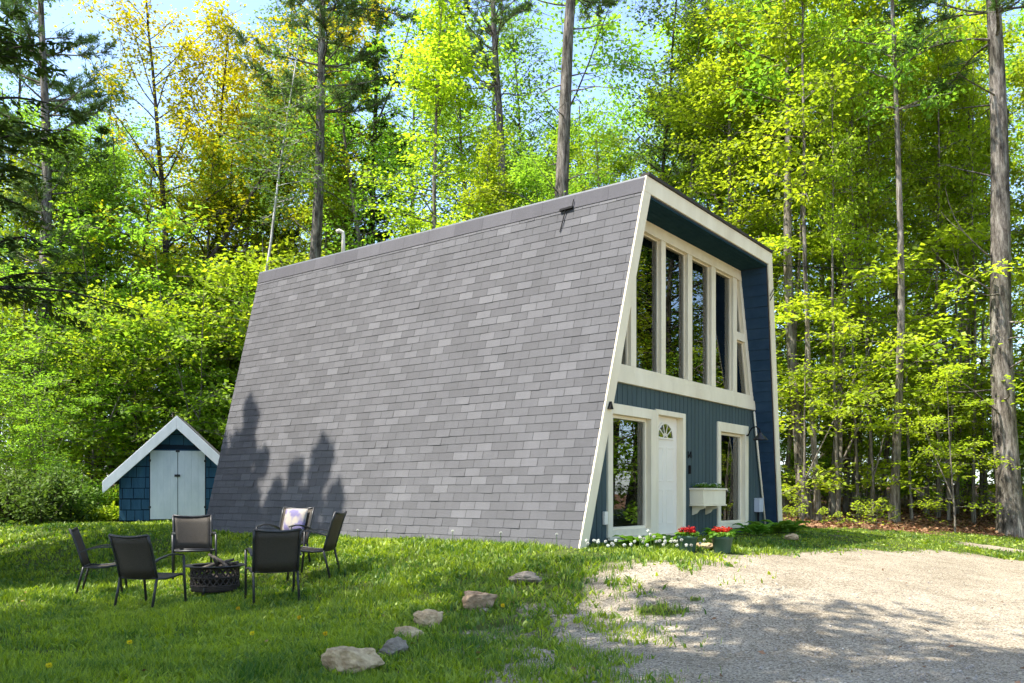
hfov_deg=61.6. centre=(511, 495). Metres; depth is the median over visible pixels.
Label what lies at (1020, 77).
maple tree
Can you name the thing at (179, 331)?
young maple
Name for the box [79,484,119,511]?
shrub
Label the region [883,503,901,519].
seedling
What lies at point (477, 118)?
maple tree
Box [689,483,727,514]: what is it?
flower box
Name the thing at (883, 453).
young maple
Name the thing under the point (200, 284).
young maple
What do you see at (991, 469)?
young maple
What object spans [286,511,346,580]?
patio chair
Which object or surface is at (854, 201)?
maple tree
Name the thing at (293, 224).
maple tree
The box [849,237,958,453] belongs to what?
maple tree
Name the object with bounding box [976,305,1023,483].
young maple
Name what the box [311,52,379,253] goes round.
hemlock tree
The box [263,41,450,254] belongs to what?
maple tree
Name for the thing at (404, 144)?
hemlock tree
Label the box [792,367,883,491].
young maple
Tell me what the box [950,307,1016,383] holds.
maple tree
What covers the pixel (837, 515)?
seedling
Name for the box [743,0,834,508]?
maple tree
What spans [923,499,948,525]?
seedling
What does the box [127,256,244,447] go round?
young maple
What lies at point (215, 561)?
charred stick
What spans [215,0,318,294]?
aspen tree
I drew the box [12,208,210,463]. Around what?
young maple
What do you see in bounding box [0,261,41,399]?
young maple
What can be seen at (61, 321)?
young maple
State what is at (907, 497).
maple tree
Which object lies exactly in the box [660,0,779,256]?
aspen tree
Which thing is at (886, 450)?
maple tree
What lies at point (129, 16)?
yellow maple tree
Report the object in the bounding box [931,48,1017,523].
maple tree
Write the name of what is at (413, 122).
maple tree
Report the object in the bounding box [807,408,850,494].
young maple
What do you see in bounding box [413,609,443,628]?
rock
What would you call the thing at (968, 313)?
maple tree
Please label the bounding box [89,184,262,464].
young maple
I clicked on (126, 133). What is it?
maple tree
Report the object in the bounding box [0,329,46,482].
young maple
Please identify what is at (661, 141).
maple tree
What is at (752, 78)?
maple tree
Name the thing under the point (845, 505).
maple tree
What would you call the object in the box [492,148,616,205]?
maple tree
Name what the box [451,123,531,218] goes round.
maple tree
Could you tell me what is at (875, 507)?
seedling
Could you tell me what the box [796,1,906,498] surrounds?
maple tree
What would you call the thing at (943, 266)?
maple tree
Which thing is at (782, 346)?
young maple
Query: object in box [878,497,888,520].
seedling
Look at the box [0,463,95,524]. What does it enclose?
shrub
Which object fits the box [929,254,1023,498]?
young maple
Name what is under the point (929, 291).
maple tree
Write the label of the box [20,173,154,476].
maple tree
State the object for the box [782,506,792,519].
seedling
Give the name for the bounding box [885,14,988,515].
maple tree
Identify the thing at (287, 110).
birch tree
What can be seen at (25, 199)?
maple tree
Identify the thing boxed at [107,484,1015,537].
forest floor
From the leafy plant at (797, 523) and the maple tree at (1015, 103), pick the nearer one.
the leafy plant at (797, 523)
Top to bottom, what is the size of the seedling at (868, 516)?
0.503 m
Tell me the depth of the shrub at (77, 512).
22.53 m
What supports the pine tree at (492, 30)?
on the forest floor
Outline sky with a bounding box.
[0,0,1023,483]
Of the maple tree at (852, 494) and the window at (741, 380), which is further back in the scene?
the maple tree at (852, 494)
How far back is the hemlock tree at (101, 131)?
33.69 m
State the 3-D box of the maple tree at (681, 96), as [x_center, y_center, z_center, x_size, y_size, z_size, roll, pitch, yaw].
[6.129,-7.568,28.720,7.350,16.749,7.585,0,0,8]
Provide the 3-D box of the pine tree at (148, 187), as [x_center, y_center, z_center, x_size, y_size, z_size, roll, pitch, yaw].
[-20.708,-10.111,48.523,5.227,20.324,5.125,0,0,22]
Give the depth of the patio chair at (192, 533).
13.15 m
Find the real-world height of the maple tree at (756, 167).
15.702 m
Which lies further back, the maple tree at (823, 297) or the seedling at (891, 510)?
the maple tree at (823, 297)
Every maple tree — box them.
[0,45,49,264]
[0,84,157,447]
[0,115,147,434]
[0,118,150,478]
[0,147,98,457]
[0,159,62,434]
[19,135,193,432]
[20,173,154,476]
[41,0,397,423]
[41,104,245,491]
[71,0,376,441]
[117,129,256,420]
[152,132,254,384]
[166,126,298,411]
[187,68,353,368]
[244,0,515,268]
[249,221,343,256]
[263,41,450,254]
[280,133,362,261]
[327,0,514,240]
[332,37,485,241]
[405,90,609,235]
[409,0,686,217]
[440,117,555,220]
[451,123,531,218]
[468,132,571,216]
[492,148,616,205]
[520,100,643,197]
[530,123,644,200]
[573,0,785,356]
[601,121,736,206]
[631,0,829,342]
[635,4,784,313]
[644,99,793,227]
[662,0,854,422]
[693,0,874,518]
[693,52,871,378]
[711,0,811,190]
[711,25,879,431]
[728,0,884,520]
[731,1,815,498]
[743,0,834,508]
[743,0,988,509]
[746,4,856,512]
[757,0,931,516]
[772,66,915,418]
[774,220,849,411]
[776,9,861,504]
[795,0,873,520]
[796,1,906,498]
[797,120,876,508]
[812,4,886,474]
[812,54,893,518]
[813,60,896,511]
[818,18,892,500]
[820,0,985,522]
[826,71,1017,495]
[828,0,911,515]
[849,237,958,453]
[854,0,949,510]
[854,71,1023,497]
[865,55,1023,511]
[867,14,930,499]
[870,64,935,520]
[871,231,979,438]
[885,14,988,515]
[886,140,964,504]
[898,0,987,518]
[908,39,1023,309]
[913,0,1023,510]
[916,0,1023,513]
[916,125,989,509]
[925,97,1023,438]
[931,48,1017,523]
[939,0,1023,503]
[940,201,1023,482]
[949,109,1023,514]
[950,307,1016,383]
[983,0,1023,191]
[984,43,1023,283]
[989,115,1023,415]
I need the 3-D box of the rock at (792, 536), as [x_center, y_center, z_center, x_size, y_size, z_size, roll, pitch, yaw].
[4.992,0.750,15.237,0.202,0.155,0.448,0,0,44]
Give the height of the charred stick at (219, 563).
0.193 m
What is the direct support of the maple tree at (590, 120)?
on the forest floor
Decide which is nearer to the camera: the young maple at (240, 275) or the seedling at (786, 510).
the seedling at (786, 510)
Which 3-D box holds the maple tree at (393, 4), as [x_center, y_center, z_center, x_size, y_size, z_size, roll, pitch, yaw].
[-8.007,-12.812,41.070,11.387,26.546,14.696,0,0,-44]
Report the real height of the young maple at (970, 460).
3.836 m
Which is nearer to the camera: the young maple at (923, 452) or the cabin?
the cabin
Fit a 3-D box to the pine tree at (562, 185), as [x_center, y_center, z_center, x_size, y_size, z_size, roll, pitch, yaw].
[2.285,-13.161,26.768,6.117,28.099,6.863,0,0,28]
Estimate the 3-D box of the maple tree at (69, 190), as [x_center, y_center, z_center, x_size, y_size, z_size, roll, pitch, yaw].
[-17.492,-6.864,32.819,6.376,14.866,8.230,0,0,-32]
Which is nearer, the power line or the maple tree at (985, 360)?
the power line
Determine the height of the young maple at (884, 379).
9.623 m
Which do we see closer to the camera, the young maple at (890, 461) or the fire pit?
the fire pit
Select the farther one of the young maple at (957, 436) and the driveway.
the young maple at (957, 436)
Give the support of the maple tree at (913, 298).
on the forest floor
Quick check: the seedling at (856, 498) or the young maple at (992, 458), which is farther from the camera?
the young maple at (992, 458)
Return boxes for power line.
[773,265,1023,269]
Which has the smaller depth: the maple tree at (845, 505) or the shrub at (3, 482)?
the shrub at (3, 482)
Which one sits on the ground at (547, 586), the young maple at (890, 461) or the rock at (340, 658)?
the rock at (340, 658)
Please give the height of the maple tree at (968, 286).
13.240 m
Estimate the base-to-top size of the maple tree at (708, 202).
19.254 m
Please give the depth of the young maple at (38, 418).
23.81 m
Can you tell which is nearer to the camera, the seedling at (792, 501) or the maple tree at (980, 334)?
the seedling at (792, 501)
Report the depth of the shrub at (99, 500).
25.55 m
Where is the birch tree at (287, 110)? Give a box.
[209,23,354,270]
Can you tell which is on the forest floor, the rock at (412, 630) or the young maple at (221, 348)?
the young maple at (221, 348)
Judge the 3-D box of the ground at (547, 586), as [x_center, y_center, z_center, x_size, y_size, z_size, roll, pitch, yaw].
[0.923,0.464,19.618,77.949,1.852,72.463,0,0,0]
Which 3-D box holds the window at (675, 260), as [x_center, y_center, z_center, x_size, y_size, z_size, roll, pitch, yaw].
[2.790,-3.173,14.982,0.065,2.244,0.854,0,0,37]
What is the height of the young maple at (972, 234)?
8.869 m
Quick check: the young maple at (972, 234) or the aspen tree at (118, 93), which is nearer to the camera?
the young maple at (972, 234)
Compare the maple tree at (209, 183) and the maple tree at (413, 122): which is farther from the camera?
the maple tree at (413, 122)
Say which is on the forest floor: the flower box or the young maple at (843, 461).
the young maple at (843, 461)
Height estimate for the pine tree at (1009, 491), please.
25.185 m
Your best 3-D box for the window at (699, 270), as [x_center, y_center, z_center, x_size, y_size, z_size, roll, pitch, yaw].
[3.408,-3.173,15.800,0.065,2.244,0.824,0,0,37]
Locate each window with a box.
[606,403,655,540]
[621,332,626,364]
[636,234,657,372]
[666,245,684,378]
[692,258,707,384]
[716,271,729,389]
[717,421,748,528]
[737,293,740,332]
[737,341,746,394]
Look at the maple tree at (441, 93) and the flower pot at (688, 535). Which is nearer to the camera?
the flower pot at (688, 535)
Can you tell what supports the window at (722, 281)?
in the cabin
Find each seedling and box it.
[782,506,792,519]
[785,493,805,515]
[787,504,811,524]
[816,506,830,524]
[832,511,844,523]
[843,499,869,523]
[852,495,870,516]
[855,497,893,529]
[863,510,873,523]
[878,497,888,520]
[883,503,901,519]
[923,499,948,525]
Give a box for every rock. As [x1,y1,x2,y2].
[321,646,384,673]
[377,636,408,655]
[393,626,423,638]
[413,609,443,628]
[462,590,497,610]
[508,571,541,583]
[696,543,712,549]
[784,533,798,540]
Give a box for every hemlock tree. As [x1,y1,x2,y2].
[0,0,148,332]
[50,123,158,481]
[236,107,301,358]
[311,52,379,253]
[327,0,415,252]
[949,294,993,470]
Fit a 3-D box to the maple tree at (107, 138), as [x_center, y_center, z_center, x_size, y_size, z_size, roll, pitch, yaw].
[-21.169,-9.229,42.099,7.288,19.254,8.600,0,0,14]
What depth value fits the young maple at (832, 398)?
36.03 m
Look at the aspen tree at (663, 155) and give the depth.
29.26 m
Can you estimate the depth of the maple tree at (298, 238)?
45.45 m
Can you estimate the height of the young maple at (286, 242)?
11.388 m
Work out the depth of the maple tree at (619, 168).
35.10 m
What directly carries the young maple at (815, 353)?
on the forest floor
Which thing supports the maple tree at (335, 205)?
on the forest floor
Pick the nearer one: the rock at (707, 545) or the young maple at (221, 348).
the rock at (707, 545)
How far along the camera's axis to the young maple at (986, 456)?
30.89 m
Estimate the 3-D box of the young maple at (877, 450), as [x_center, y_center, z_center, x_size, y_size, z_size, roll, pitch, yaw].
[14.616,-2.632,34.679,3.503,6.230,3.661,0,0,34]
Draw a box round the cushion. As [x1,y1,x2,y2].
[282,509,307,532]
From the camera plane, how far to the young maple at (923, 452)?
34.83 m
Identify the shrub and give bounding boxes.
[0,458,60,522]
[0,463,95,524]
[0,464,37,520]
[8,461,115,521]
[67,481,116,507]
[74,505,112,520]
[77,475,119,507]
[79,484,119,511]
[91,500,119,520]
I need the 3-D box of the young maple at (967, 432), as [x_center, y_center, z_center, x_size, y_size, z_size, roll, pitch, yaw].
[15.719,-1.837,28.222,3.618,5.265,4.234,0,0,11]
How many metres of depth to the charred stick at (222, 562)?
11.73 m
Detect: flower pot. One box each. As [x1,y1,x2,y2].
[674,527,699,551]
[708,526,735,552]
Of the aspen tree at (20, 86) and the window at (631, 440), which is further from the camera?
the aspen tree at (20, 86)
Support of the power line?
attached to the pine tree at (1009, 491)
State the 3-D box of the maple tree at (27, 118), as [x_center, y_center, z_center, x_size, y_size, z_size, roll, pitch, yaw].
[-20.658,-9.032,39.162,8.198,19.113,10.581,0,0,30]
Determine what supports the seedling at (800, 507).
on the forest floor
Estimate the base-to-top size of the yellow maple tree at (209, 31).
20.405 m
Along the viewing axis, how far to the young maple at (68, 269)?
29.95 m
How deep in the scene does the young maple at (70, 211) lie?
29.53 m
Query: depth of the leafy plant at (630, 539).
12.18 m
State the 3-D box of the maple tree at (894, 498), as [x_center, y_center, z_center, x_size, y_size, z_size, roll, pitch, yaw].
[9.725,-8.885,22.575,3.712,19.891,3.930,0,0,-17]
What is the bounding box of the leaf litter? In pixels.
[3,506,1023,682]
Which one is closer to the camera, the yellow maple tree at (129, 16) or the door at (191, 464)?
the door at (191, 464)
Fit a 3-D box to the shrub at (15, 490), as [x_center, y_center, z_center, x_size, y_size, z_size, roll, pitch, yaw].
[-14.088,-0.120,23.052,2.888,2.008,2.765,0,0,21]
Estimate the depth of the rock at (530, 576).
10.16 m
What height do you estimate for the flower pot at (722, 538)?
0.385 m
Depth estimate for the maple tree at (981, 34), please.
26.18 m
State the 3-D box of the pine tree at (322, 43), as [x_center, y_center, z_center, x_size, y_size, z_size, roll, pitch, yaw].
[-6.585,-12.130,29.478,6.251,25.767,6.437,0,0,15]
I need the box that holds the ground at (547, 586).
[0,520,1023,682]
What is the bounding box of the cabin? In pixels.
[207,172,782,548]
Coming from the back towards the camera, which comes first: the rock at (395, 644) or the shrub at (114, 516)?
the shrub at (114, 516)
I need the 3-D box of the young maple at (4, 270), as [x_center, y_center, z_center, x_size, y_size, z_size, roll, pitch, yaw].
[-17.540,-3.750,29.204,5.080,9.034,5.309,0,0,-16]
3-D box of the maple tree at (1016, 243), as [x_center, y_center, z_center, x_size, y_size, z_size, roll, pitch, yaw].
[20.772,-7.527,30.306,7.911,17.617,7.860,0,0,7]
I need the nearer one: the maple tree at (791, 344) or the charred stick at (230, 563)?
the charred stick at (230, 563)
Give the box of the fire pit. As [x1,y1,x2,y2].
[185,562,243,594]
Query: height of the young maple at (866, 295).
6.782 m
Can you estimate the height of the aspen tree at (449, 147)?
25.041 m
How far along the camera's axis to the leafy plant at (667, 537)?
12.62 m
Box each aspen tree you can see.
[0,0,109,485]
[66,69,160,481]
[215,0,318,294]
[391,7,502,221]
[476,12,589,217]
[603,0,719,198]
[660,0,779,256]
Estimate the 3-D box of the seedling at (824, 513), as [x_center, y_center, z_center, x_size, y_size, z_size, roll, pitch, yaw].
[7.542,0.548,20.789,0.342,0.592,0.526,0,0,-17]
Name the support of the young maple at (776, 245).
on the forest floor
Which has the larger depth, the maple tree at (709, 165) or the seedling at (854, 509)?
the maple tree at (709, 165)
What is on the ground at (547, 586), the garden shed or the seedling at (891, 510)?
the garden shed
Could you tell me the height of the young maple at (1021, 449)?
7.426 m
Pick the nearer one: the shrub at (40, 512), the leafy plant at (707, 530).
the leafy plant at (707, 530)
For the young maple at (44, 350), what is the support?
on the forest floor
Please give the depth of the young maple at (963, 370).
38.09 m
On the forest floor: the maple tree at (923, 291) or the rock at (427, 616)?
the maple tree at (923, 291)
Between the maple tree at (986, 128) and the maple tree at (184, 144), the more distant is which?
the maple tree at (184, 144)
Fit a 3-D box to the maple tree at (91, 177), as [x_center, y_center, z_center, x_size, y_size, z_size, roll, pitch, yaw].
[-15.384,-6.606,33.002,6.149,14.335,7.936,0,0,20]
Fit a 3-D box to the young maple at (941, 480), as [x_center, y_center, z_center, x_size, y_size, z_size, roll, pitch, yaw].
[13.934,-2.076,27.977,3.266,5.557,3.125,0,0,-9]
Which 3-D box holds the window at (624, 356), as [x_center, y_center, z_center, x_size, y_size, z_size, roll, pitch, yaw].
[1.718,-2.657,13.555,0.065,1.213,0.303,0,0,37]
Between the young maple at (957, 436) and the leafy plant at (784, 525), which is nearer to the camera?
the leafy plant at (784, 525)
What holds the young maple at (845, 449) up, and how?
on the forest floor
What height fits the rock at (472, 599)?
0.256 m
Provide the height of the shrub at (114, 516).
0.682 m
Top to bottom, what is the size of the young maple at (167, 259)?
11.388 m
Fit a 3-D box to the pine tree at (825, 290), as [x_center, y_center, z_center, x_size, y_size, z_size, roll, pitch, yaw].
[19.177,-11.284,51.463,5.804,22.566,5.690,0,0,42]
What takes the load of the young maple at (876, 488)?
on the forest floor
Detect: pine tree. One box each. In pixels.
[0,0,122,483]
[115,135,174,428]
[223,0,418,265]
[428,0,539,210]
[491,0,624,203]
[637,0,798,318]
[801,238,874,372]
[863,0,1023,537]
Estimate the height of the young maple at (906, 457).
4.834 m
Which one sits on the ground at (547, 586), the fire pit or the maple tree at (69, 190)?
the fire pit
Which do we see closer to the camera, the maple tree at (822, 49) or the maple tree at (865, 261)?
the maple tree at (822, 49)
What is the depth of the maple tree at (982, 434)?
27.66 m
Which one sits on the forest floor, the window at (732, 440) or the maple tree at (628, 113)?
the maple tree at (628, 113)
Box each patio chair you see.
[69,527,127,593]
[108,534,186,607]
[171,514,216,578]
[244,528,301,605]
[256,507,314,561]
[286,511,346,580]
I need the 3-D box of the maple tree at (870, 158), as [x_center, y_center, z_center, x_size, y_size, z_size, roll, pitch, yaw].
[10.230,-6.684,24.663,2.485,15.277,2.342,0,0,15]
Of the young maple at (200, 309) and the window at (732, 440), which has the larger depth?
the young maple at (200, 309)
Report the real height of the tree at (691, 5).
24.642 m
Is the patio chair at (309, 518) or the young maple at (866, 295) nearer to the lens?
the patio chair at (309, 518)
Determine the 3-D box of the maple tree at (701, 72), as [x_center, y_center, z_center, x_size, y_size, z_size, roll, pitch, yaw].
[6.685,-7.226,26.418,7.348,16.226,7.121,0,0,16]
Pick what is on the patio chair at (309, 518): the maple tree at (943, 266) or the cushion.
the cushion
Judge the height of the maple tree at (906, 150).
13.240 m
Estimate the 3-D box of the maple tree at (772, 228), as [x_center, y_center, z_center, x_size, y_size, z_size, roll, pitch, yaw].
[8.784,-6.751,25.976,3.122,15.277,3.313,0,0,-18]
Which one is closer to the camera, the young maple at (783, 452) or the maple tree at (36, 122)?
the young maple at (783, 452)
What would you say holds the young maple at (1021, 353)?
on the forest floor
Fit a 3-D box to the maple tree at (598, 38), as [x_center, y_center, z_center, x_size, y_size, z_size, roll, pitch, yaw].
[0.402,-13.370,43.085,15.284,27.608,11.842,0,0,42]
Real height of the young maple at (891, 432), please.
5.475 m
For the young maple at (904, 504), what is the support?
on the forest floor
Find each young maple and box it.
[0,244,72,480]
[0,251,138,487]
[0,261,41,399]
[0,280,129,487]
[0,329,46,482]
[1,197,236,488]
[1,257,122,475]
[2,363,106,494]
[4,233,145,474]
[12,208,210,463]
[23,277,208,488]
[43,268,242,486]
[68,237,229,481]
[84,282,253,452]
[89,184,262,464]
[97,262,250,473]
[127,231,277,403]
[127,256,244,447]
[129,278,255,446]
[150,225,303,450]
[217,221,334,451]
[749,232,857,486]
[774,213,1021,517]
[774,291,949,520]
[776,341,856,484]
[776,342,830,506]
[776,343,827,495]
[779,386,832,499]
[780,337,908,500]
[785,392,880,495]
[792,279,989,519]
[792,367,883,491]
[795,217,1023,521]
[800,306,957,480]
[803,322,930,484]
[805,378,891,502]
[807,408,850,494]
[809,343,957,512]
[820,410,866,493]
[843,410,904,502]
[848,353,911,502]
[862,360,990,505]
[862,411,914,494]
[862,417,923,498]
[882,363,1019,532]
[882,380,943,506]
[885,411,940,503]
[890,346,984,495]
[902,363,967,489]
[904,392,993,517]
[904,400,993,508]
[913,335,978,482]
[923,362,1023,501]
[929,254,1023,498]
[942,409,990,504]
[948,324,1023,496]
[952,394,1020,494]
[963,379,1023,509]
[968,348,1023,458]
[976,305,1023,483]
[978,427,1023,495]
[987,383,1023,483]
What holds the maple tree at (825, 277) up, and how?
on the forest floor
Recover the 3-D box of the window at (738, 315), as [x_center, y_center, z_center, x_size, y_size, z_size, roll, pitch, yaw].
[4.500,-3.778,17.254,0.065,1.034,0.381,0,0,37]
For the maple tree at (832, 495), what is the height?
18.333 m
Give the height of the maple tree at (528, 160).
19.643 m
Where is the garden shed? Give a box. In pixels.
[102,415,219,521]
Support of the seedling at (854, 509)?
on the forest floor
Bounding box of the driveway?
[438,546,1023,682]
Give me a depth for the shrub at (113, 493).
26.03 m
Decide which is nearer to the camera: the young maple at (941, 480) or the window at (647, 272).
the window at (647, 272)
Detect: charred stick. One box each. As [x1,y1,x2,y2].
[196,558,233,572]
[206,561,238,573]
[208,553,231,571]
[213,558,219,571]
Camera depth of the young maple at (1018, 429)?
32.22 m
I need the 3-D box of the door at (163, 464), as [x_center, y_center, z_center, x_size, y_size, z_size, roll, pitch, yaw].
[-9.368,-0.286,23.074,0.721,1.840,0.040,0,0,-15]
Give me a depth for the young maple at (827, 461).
26.28 m
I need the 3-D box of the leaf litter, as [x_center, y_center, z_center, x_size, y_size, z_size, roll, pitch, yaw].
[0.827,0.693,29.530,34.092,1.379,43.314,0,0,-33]
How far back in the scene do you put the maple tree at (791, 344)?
24.54 m
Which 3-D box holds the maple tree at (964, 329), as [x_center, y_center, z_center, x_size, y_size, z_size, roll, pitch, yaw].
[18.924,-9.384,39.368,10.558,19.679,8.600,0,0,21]
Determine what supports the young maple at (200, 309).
on the forest floor
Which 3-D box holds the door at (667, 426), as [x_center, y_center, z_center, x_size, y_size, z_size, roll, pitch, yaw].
[2.622,-0.345,14.827,0.062,2.023,0.926,0,0,37]
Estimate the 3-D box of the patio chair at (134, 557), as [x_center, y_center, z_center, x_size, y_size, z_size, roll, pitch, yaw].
[-4.416,0.918,10.399,0.632,0.935,0.709,0,0,17]
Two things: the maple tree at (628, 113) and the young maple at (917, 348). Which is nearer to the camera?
the young maple at (917, 348)
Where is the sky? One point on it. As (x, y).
(73, 66)
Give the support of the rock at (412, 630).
on the ground at (547, 586)
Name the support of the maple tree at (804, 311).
on the forest floor
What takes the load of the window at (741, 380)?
in the cabin
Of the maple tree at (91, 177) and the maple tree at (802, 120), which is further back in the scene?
the maple tree at (91, 177)
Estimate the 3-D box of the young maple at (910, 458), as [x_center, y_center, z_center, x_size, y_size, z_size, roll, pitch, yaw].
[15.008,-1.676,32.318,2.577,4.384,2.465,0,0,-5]
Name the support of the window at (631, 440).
in the cabin
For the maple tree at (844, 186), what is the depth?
31.24 m
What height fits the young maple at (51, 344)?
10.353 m
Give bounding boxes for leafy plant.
[612,533,662,546]
[652,534,677,544]
[702,527,743,536]
[732,522,778,534]
[741,520,797,533]
[759,519,810,531]
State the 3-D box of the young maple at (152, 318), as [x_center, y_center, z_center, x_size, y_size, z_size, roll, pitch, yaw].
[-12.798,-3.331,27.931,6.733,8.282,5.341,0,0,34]
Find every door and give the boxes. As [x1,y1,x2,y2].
[149,450,177,518]
[178,451,205,515]
[659,416,676,533]
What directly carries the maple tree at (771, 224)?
on the forest floor
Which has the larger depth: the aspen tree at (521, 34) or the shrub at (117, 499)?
the aspen tree at (521, 34)
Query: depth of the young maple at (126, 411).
28.44 m
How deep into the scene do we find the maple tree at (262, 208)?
34.42 m
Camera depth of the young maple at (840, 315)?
22.10 m
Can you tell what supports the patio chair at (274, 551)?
on the ground at (547, 586)
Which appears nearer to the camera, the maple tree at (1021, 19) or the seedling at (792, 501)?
the seedling at (792, 501)
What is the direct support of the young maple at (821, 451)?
on the forest floor
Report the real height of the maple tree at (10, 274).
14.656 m
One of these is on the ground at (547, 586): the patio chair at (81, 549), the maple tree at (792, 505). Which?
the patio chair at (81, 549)
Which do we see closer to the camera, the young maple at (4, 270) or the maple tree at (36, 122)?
the young maple at (4, 270)
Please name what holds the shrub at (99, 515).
on the ground at (547, 586)
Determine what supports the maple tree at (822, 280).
on the forest floor
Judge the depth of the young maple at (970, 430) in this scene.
25.23 m
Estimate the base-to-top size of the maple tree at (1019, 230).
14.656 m
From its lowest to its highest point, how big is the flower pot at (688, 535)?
0.368 m
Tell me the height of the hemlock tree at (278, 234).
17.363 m
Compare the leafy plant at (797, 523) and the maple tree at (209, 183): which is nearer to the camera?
the leafy plant at (797, 523)
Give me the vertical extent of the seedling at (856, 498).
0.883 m
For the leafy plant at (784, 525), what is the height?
0.268 m
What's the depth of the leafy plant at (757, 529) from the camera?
15.68 m
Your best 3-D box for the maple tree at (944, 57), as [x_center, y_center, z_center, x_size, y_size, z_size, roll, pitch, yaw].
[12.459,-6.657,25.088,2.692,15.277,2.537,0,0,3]
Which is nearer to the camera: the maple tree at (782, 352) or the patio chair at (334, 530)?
the patio chair at (334, 530)
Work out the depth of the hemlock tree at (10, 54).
18.72 m
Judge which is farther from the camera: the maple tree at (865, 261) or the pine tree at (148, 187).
the pine tree at (148, 187)
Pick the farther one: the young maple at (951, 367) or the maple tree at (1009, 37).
the maple tree at (1009, 37)
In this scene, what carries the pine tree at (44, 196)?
on the forest floor
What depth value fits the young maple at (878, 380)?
41.51 m
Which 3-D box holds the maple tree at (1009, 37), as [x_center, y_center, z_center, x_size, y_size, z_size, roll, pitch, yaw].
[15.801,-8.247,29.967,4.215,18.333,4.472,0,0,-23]
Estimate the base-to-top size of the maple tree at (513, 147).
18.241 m

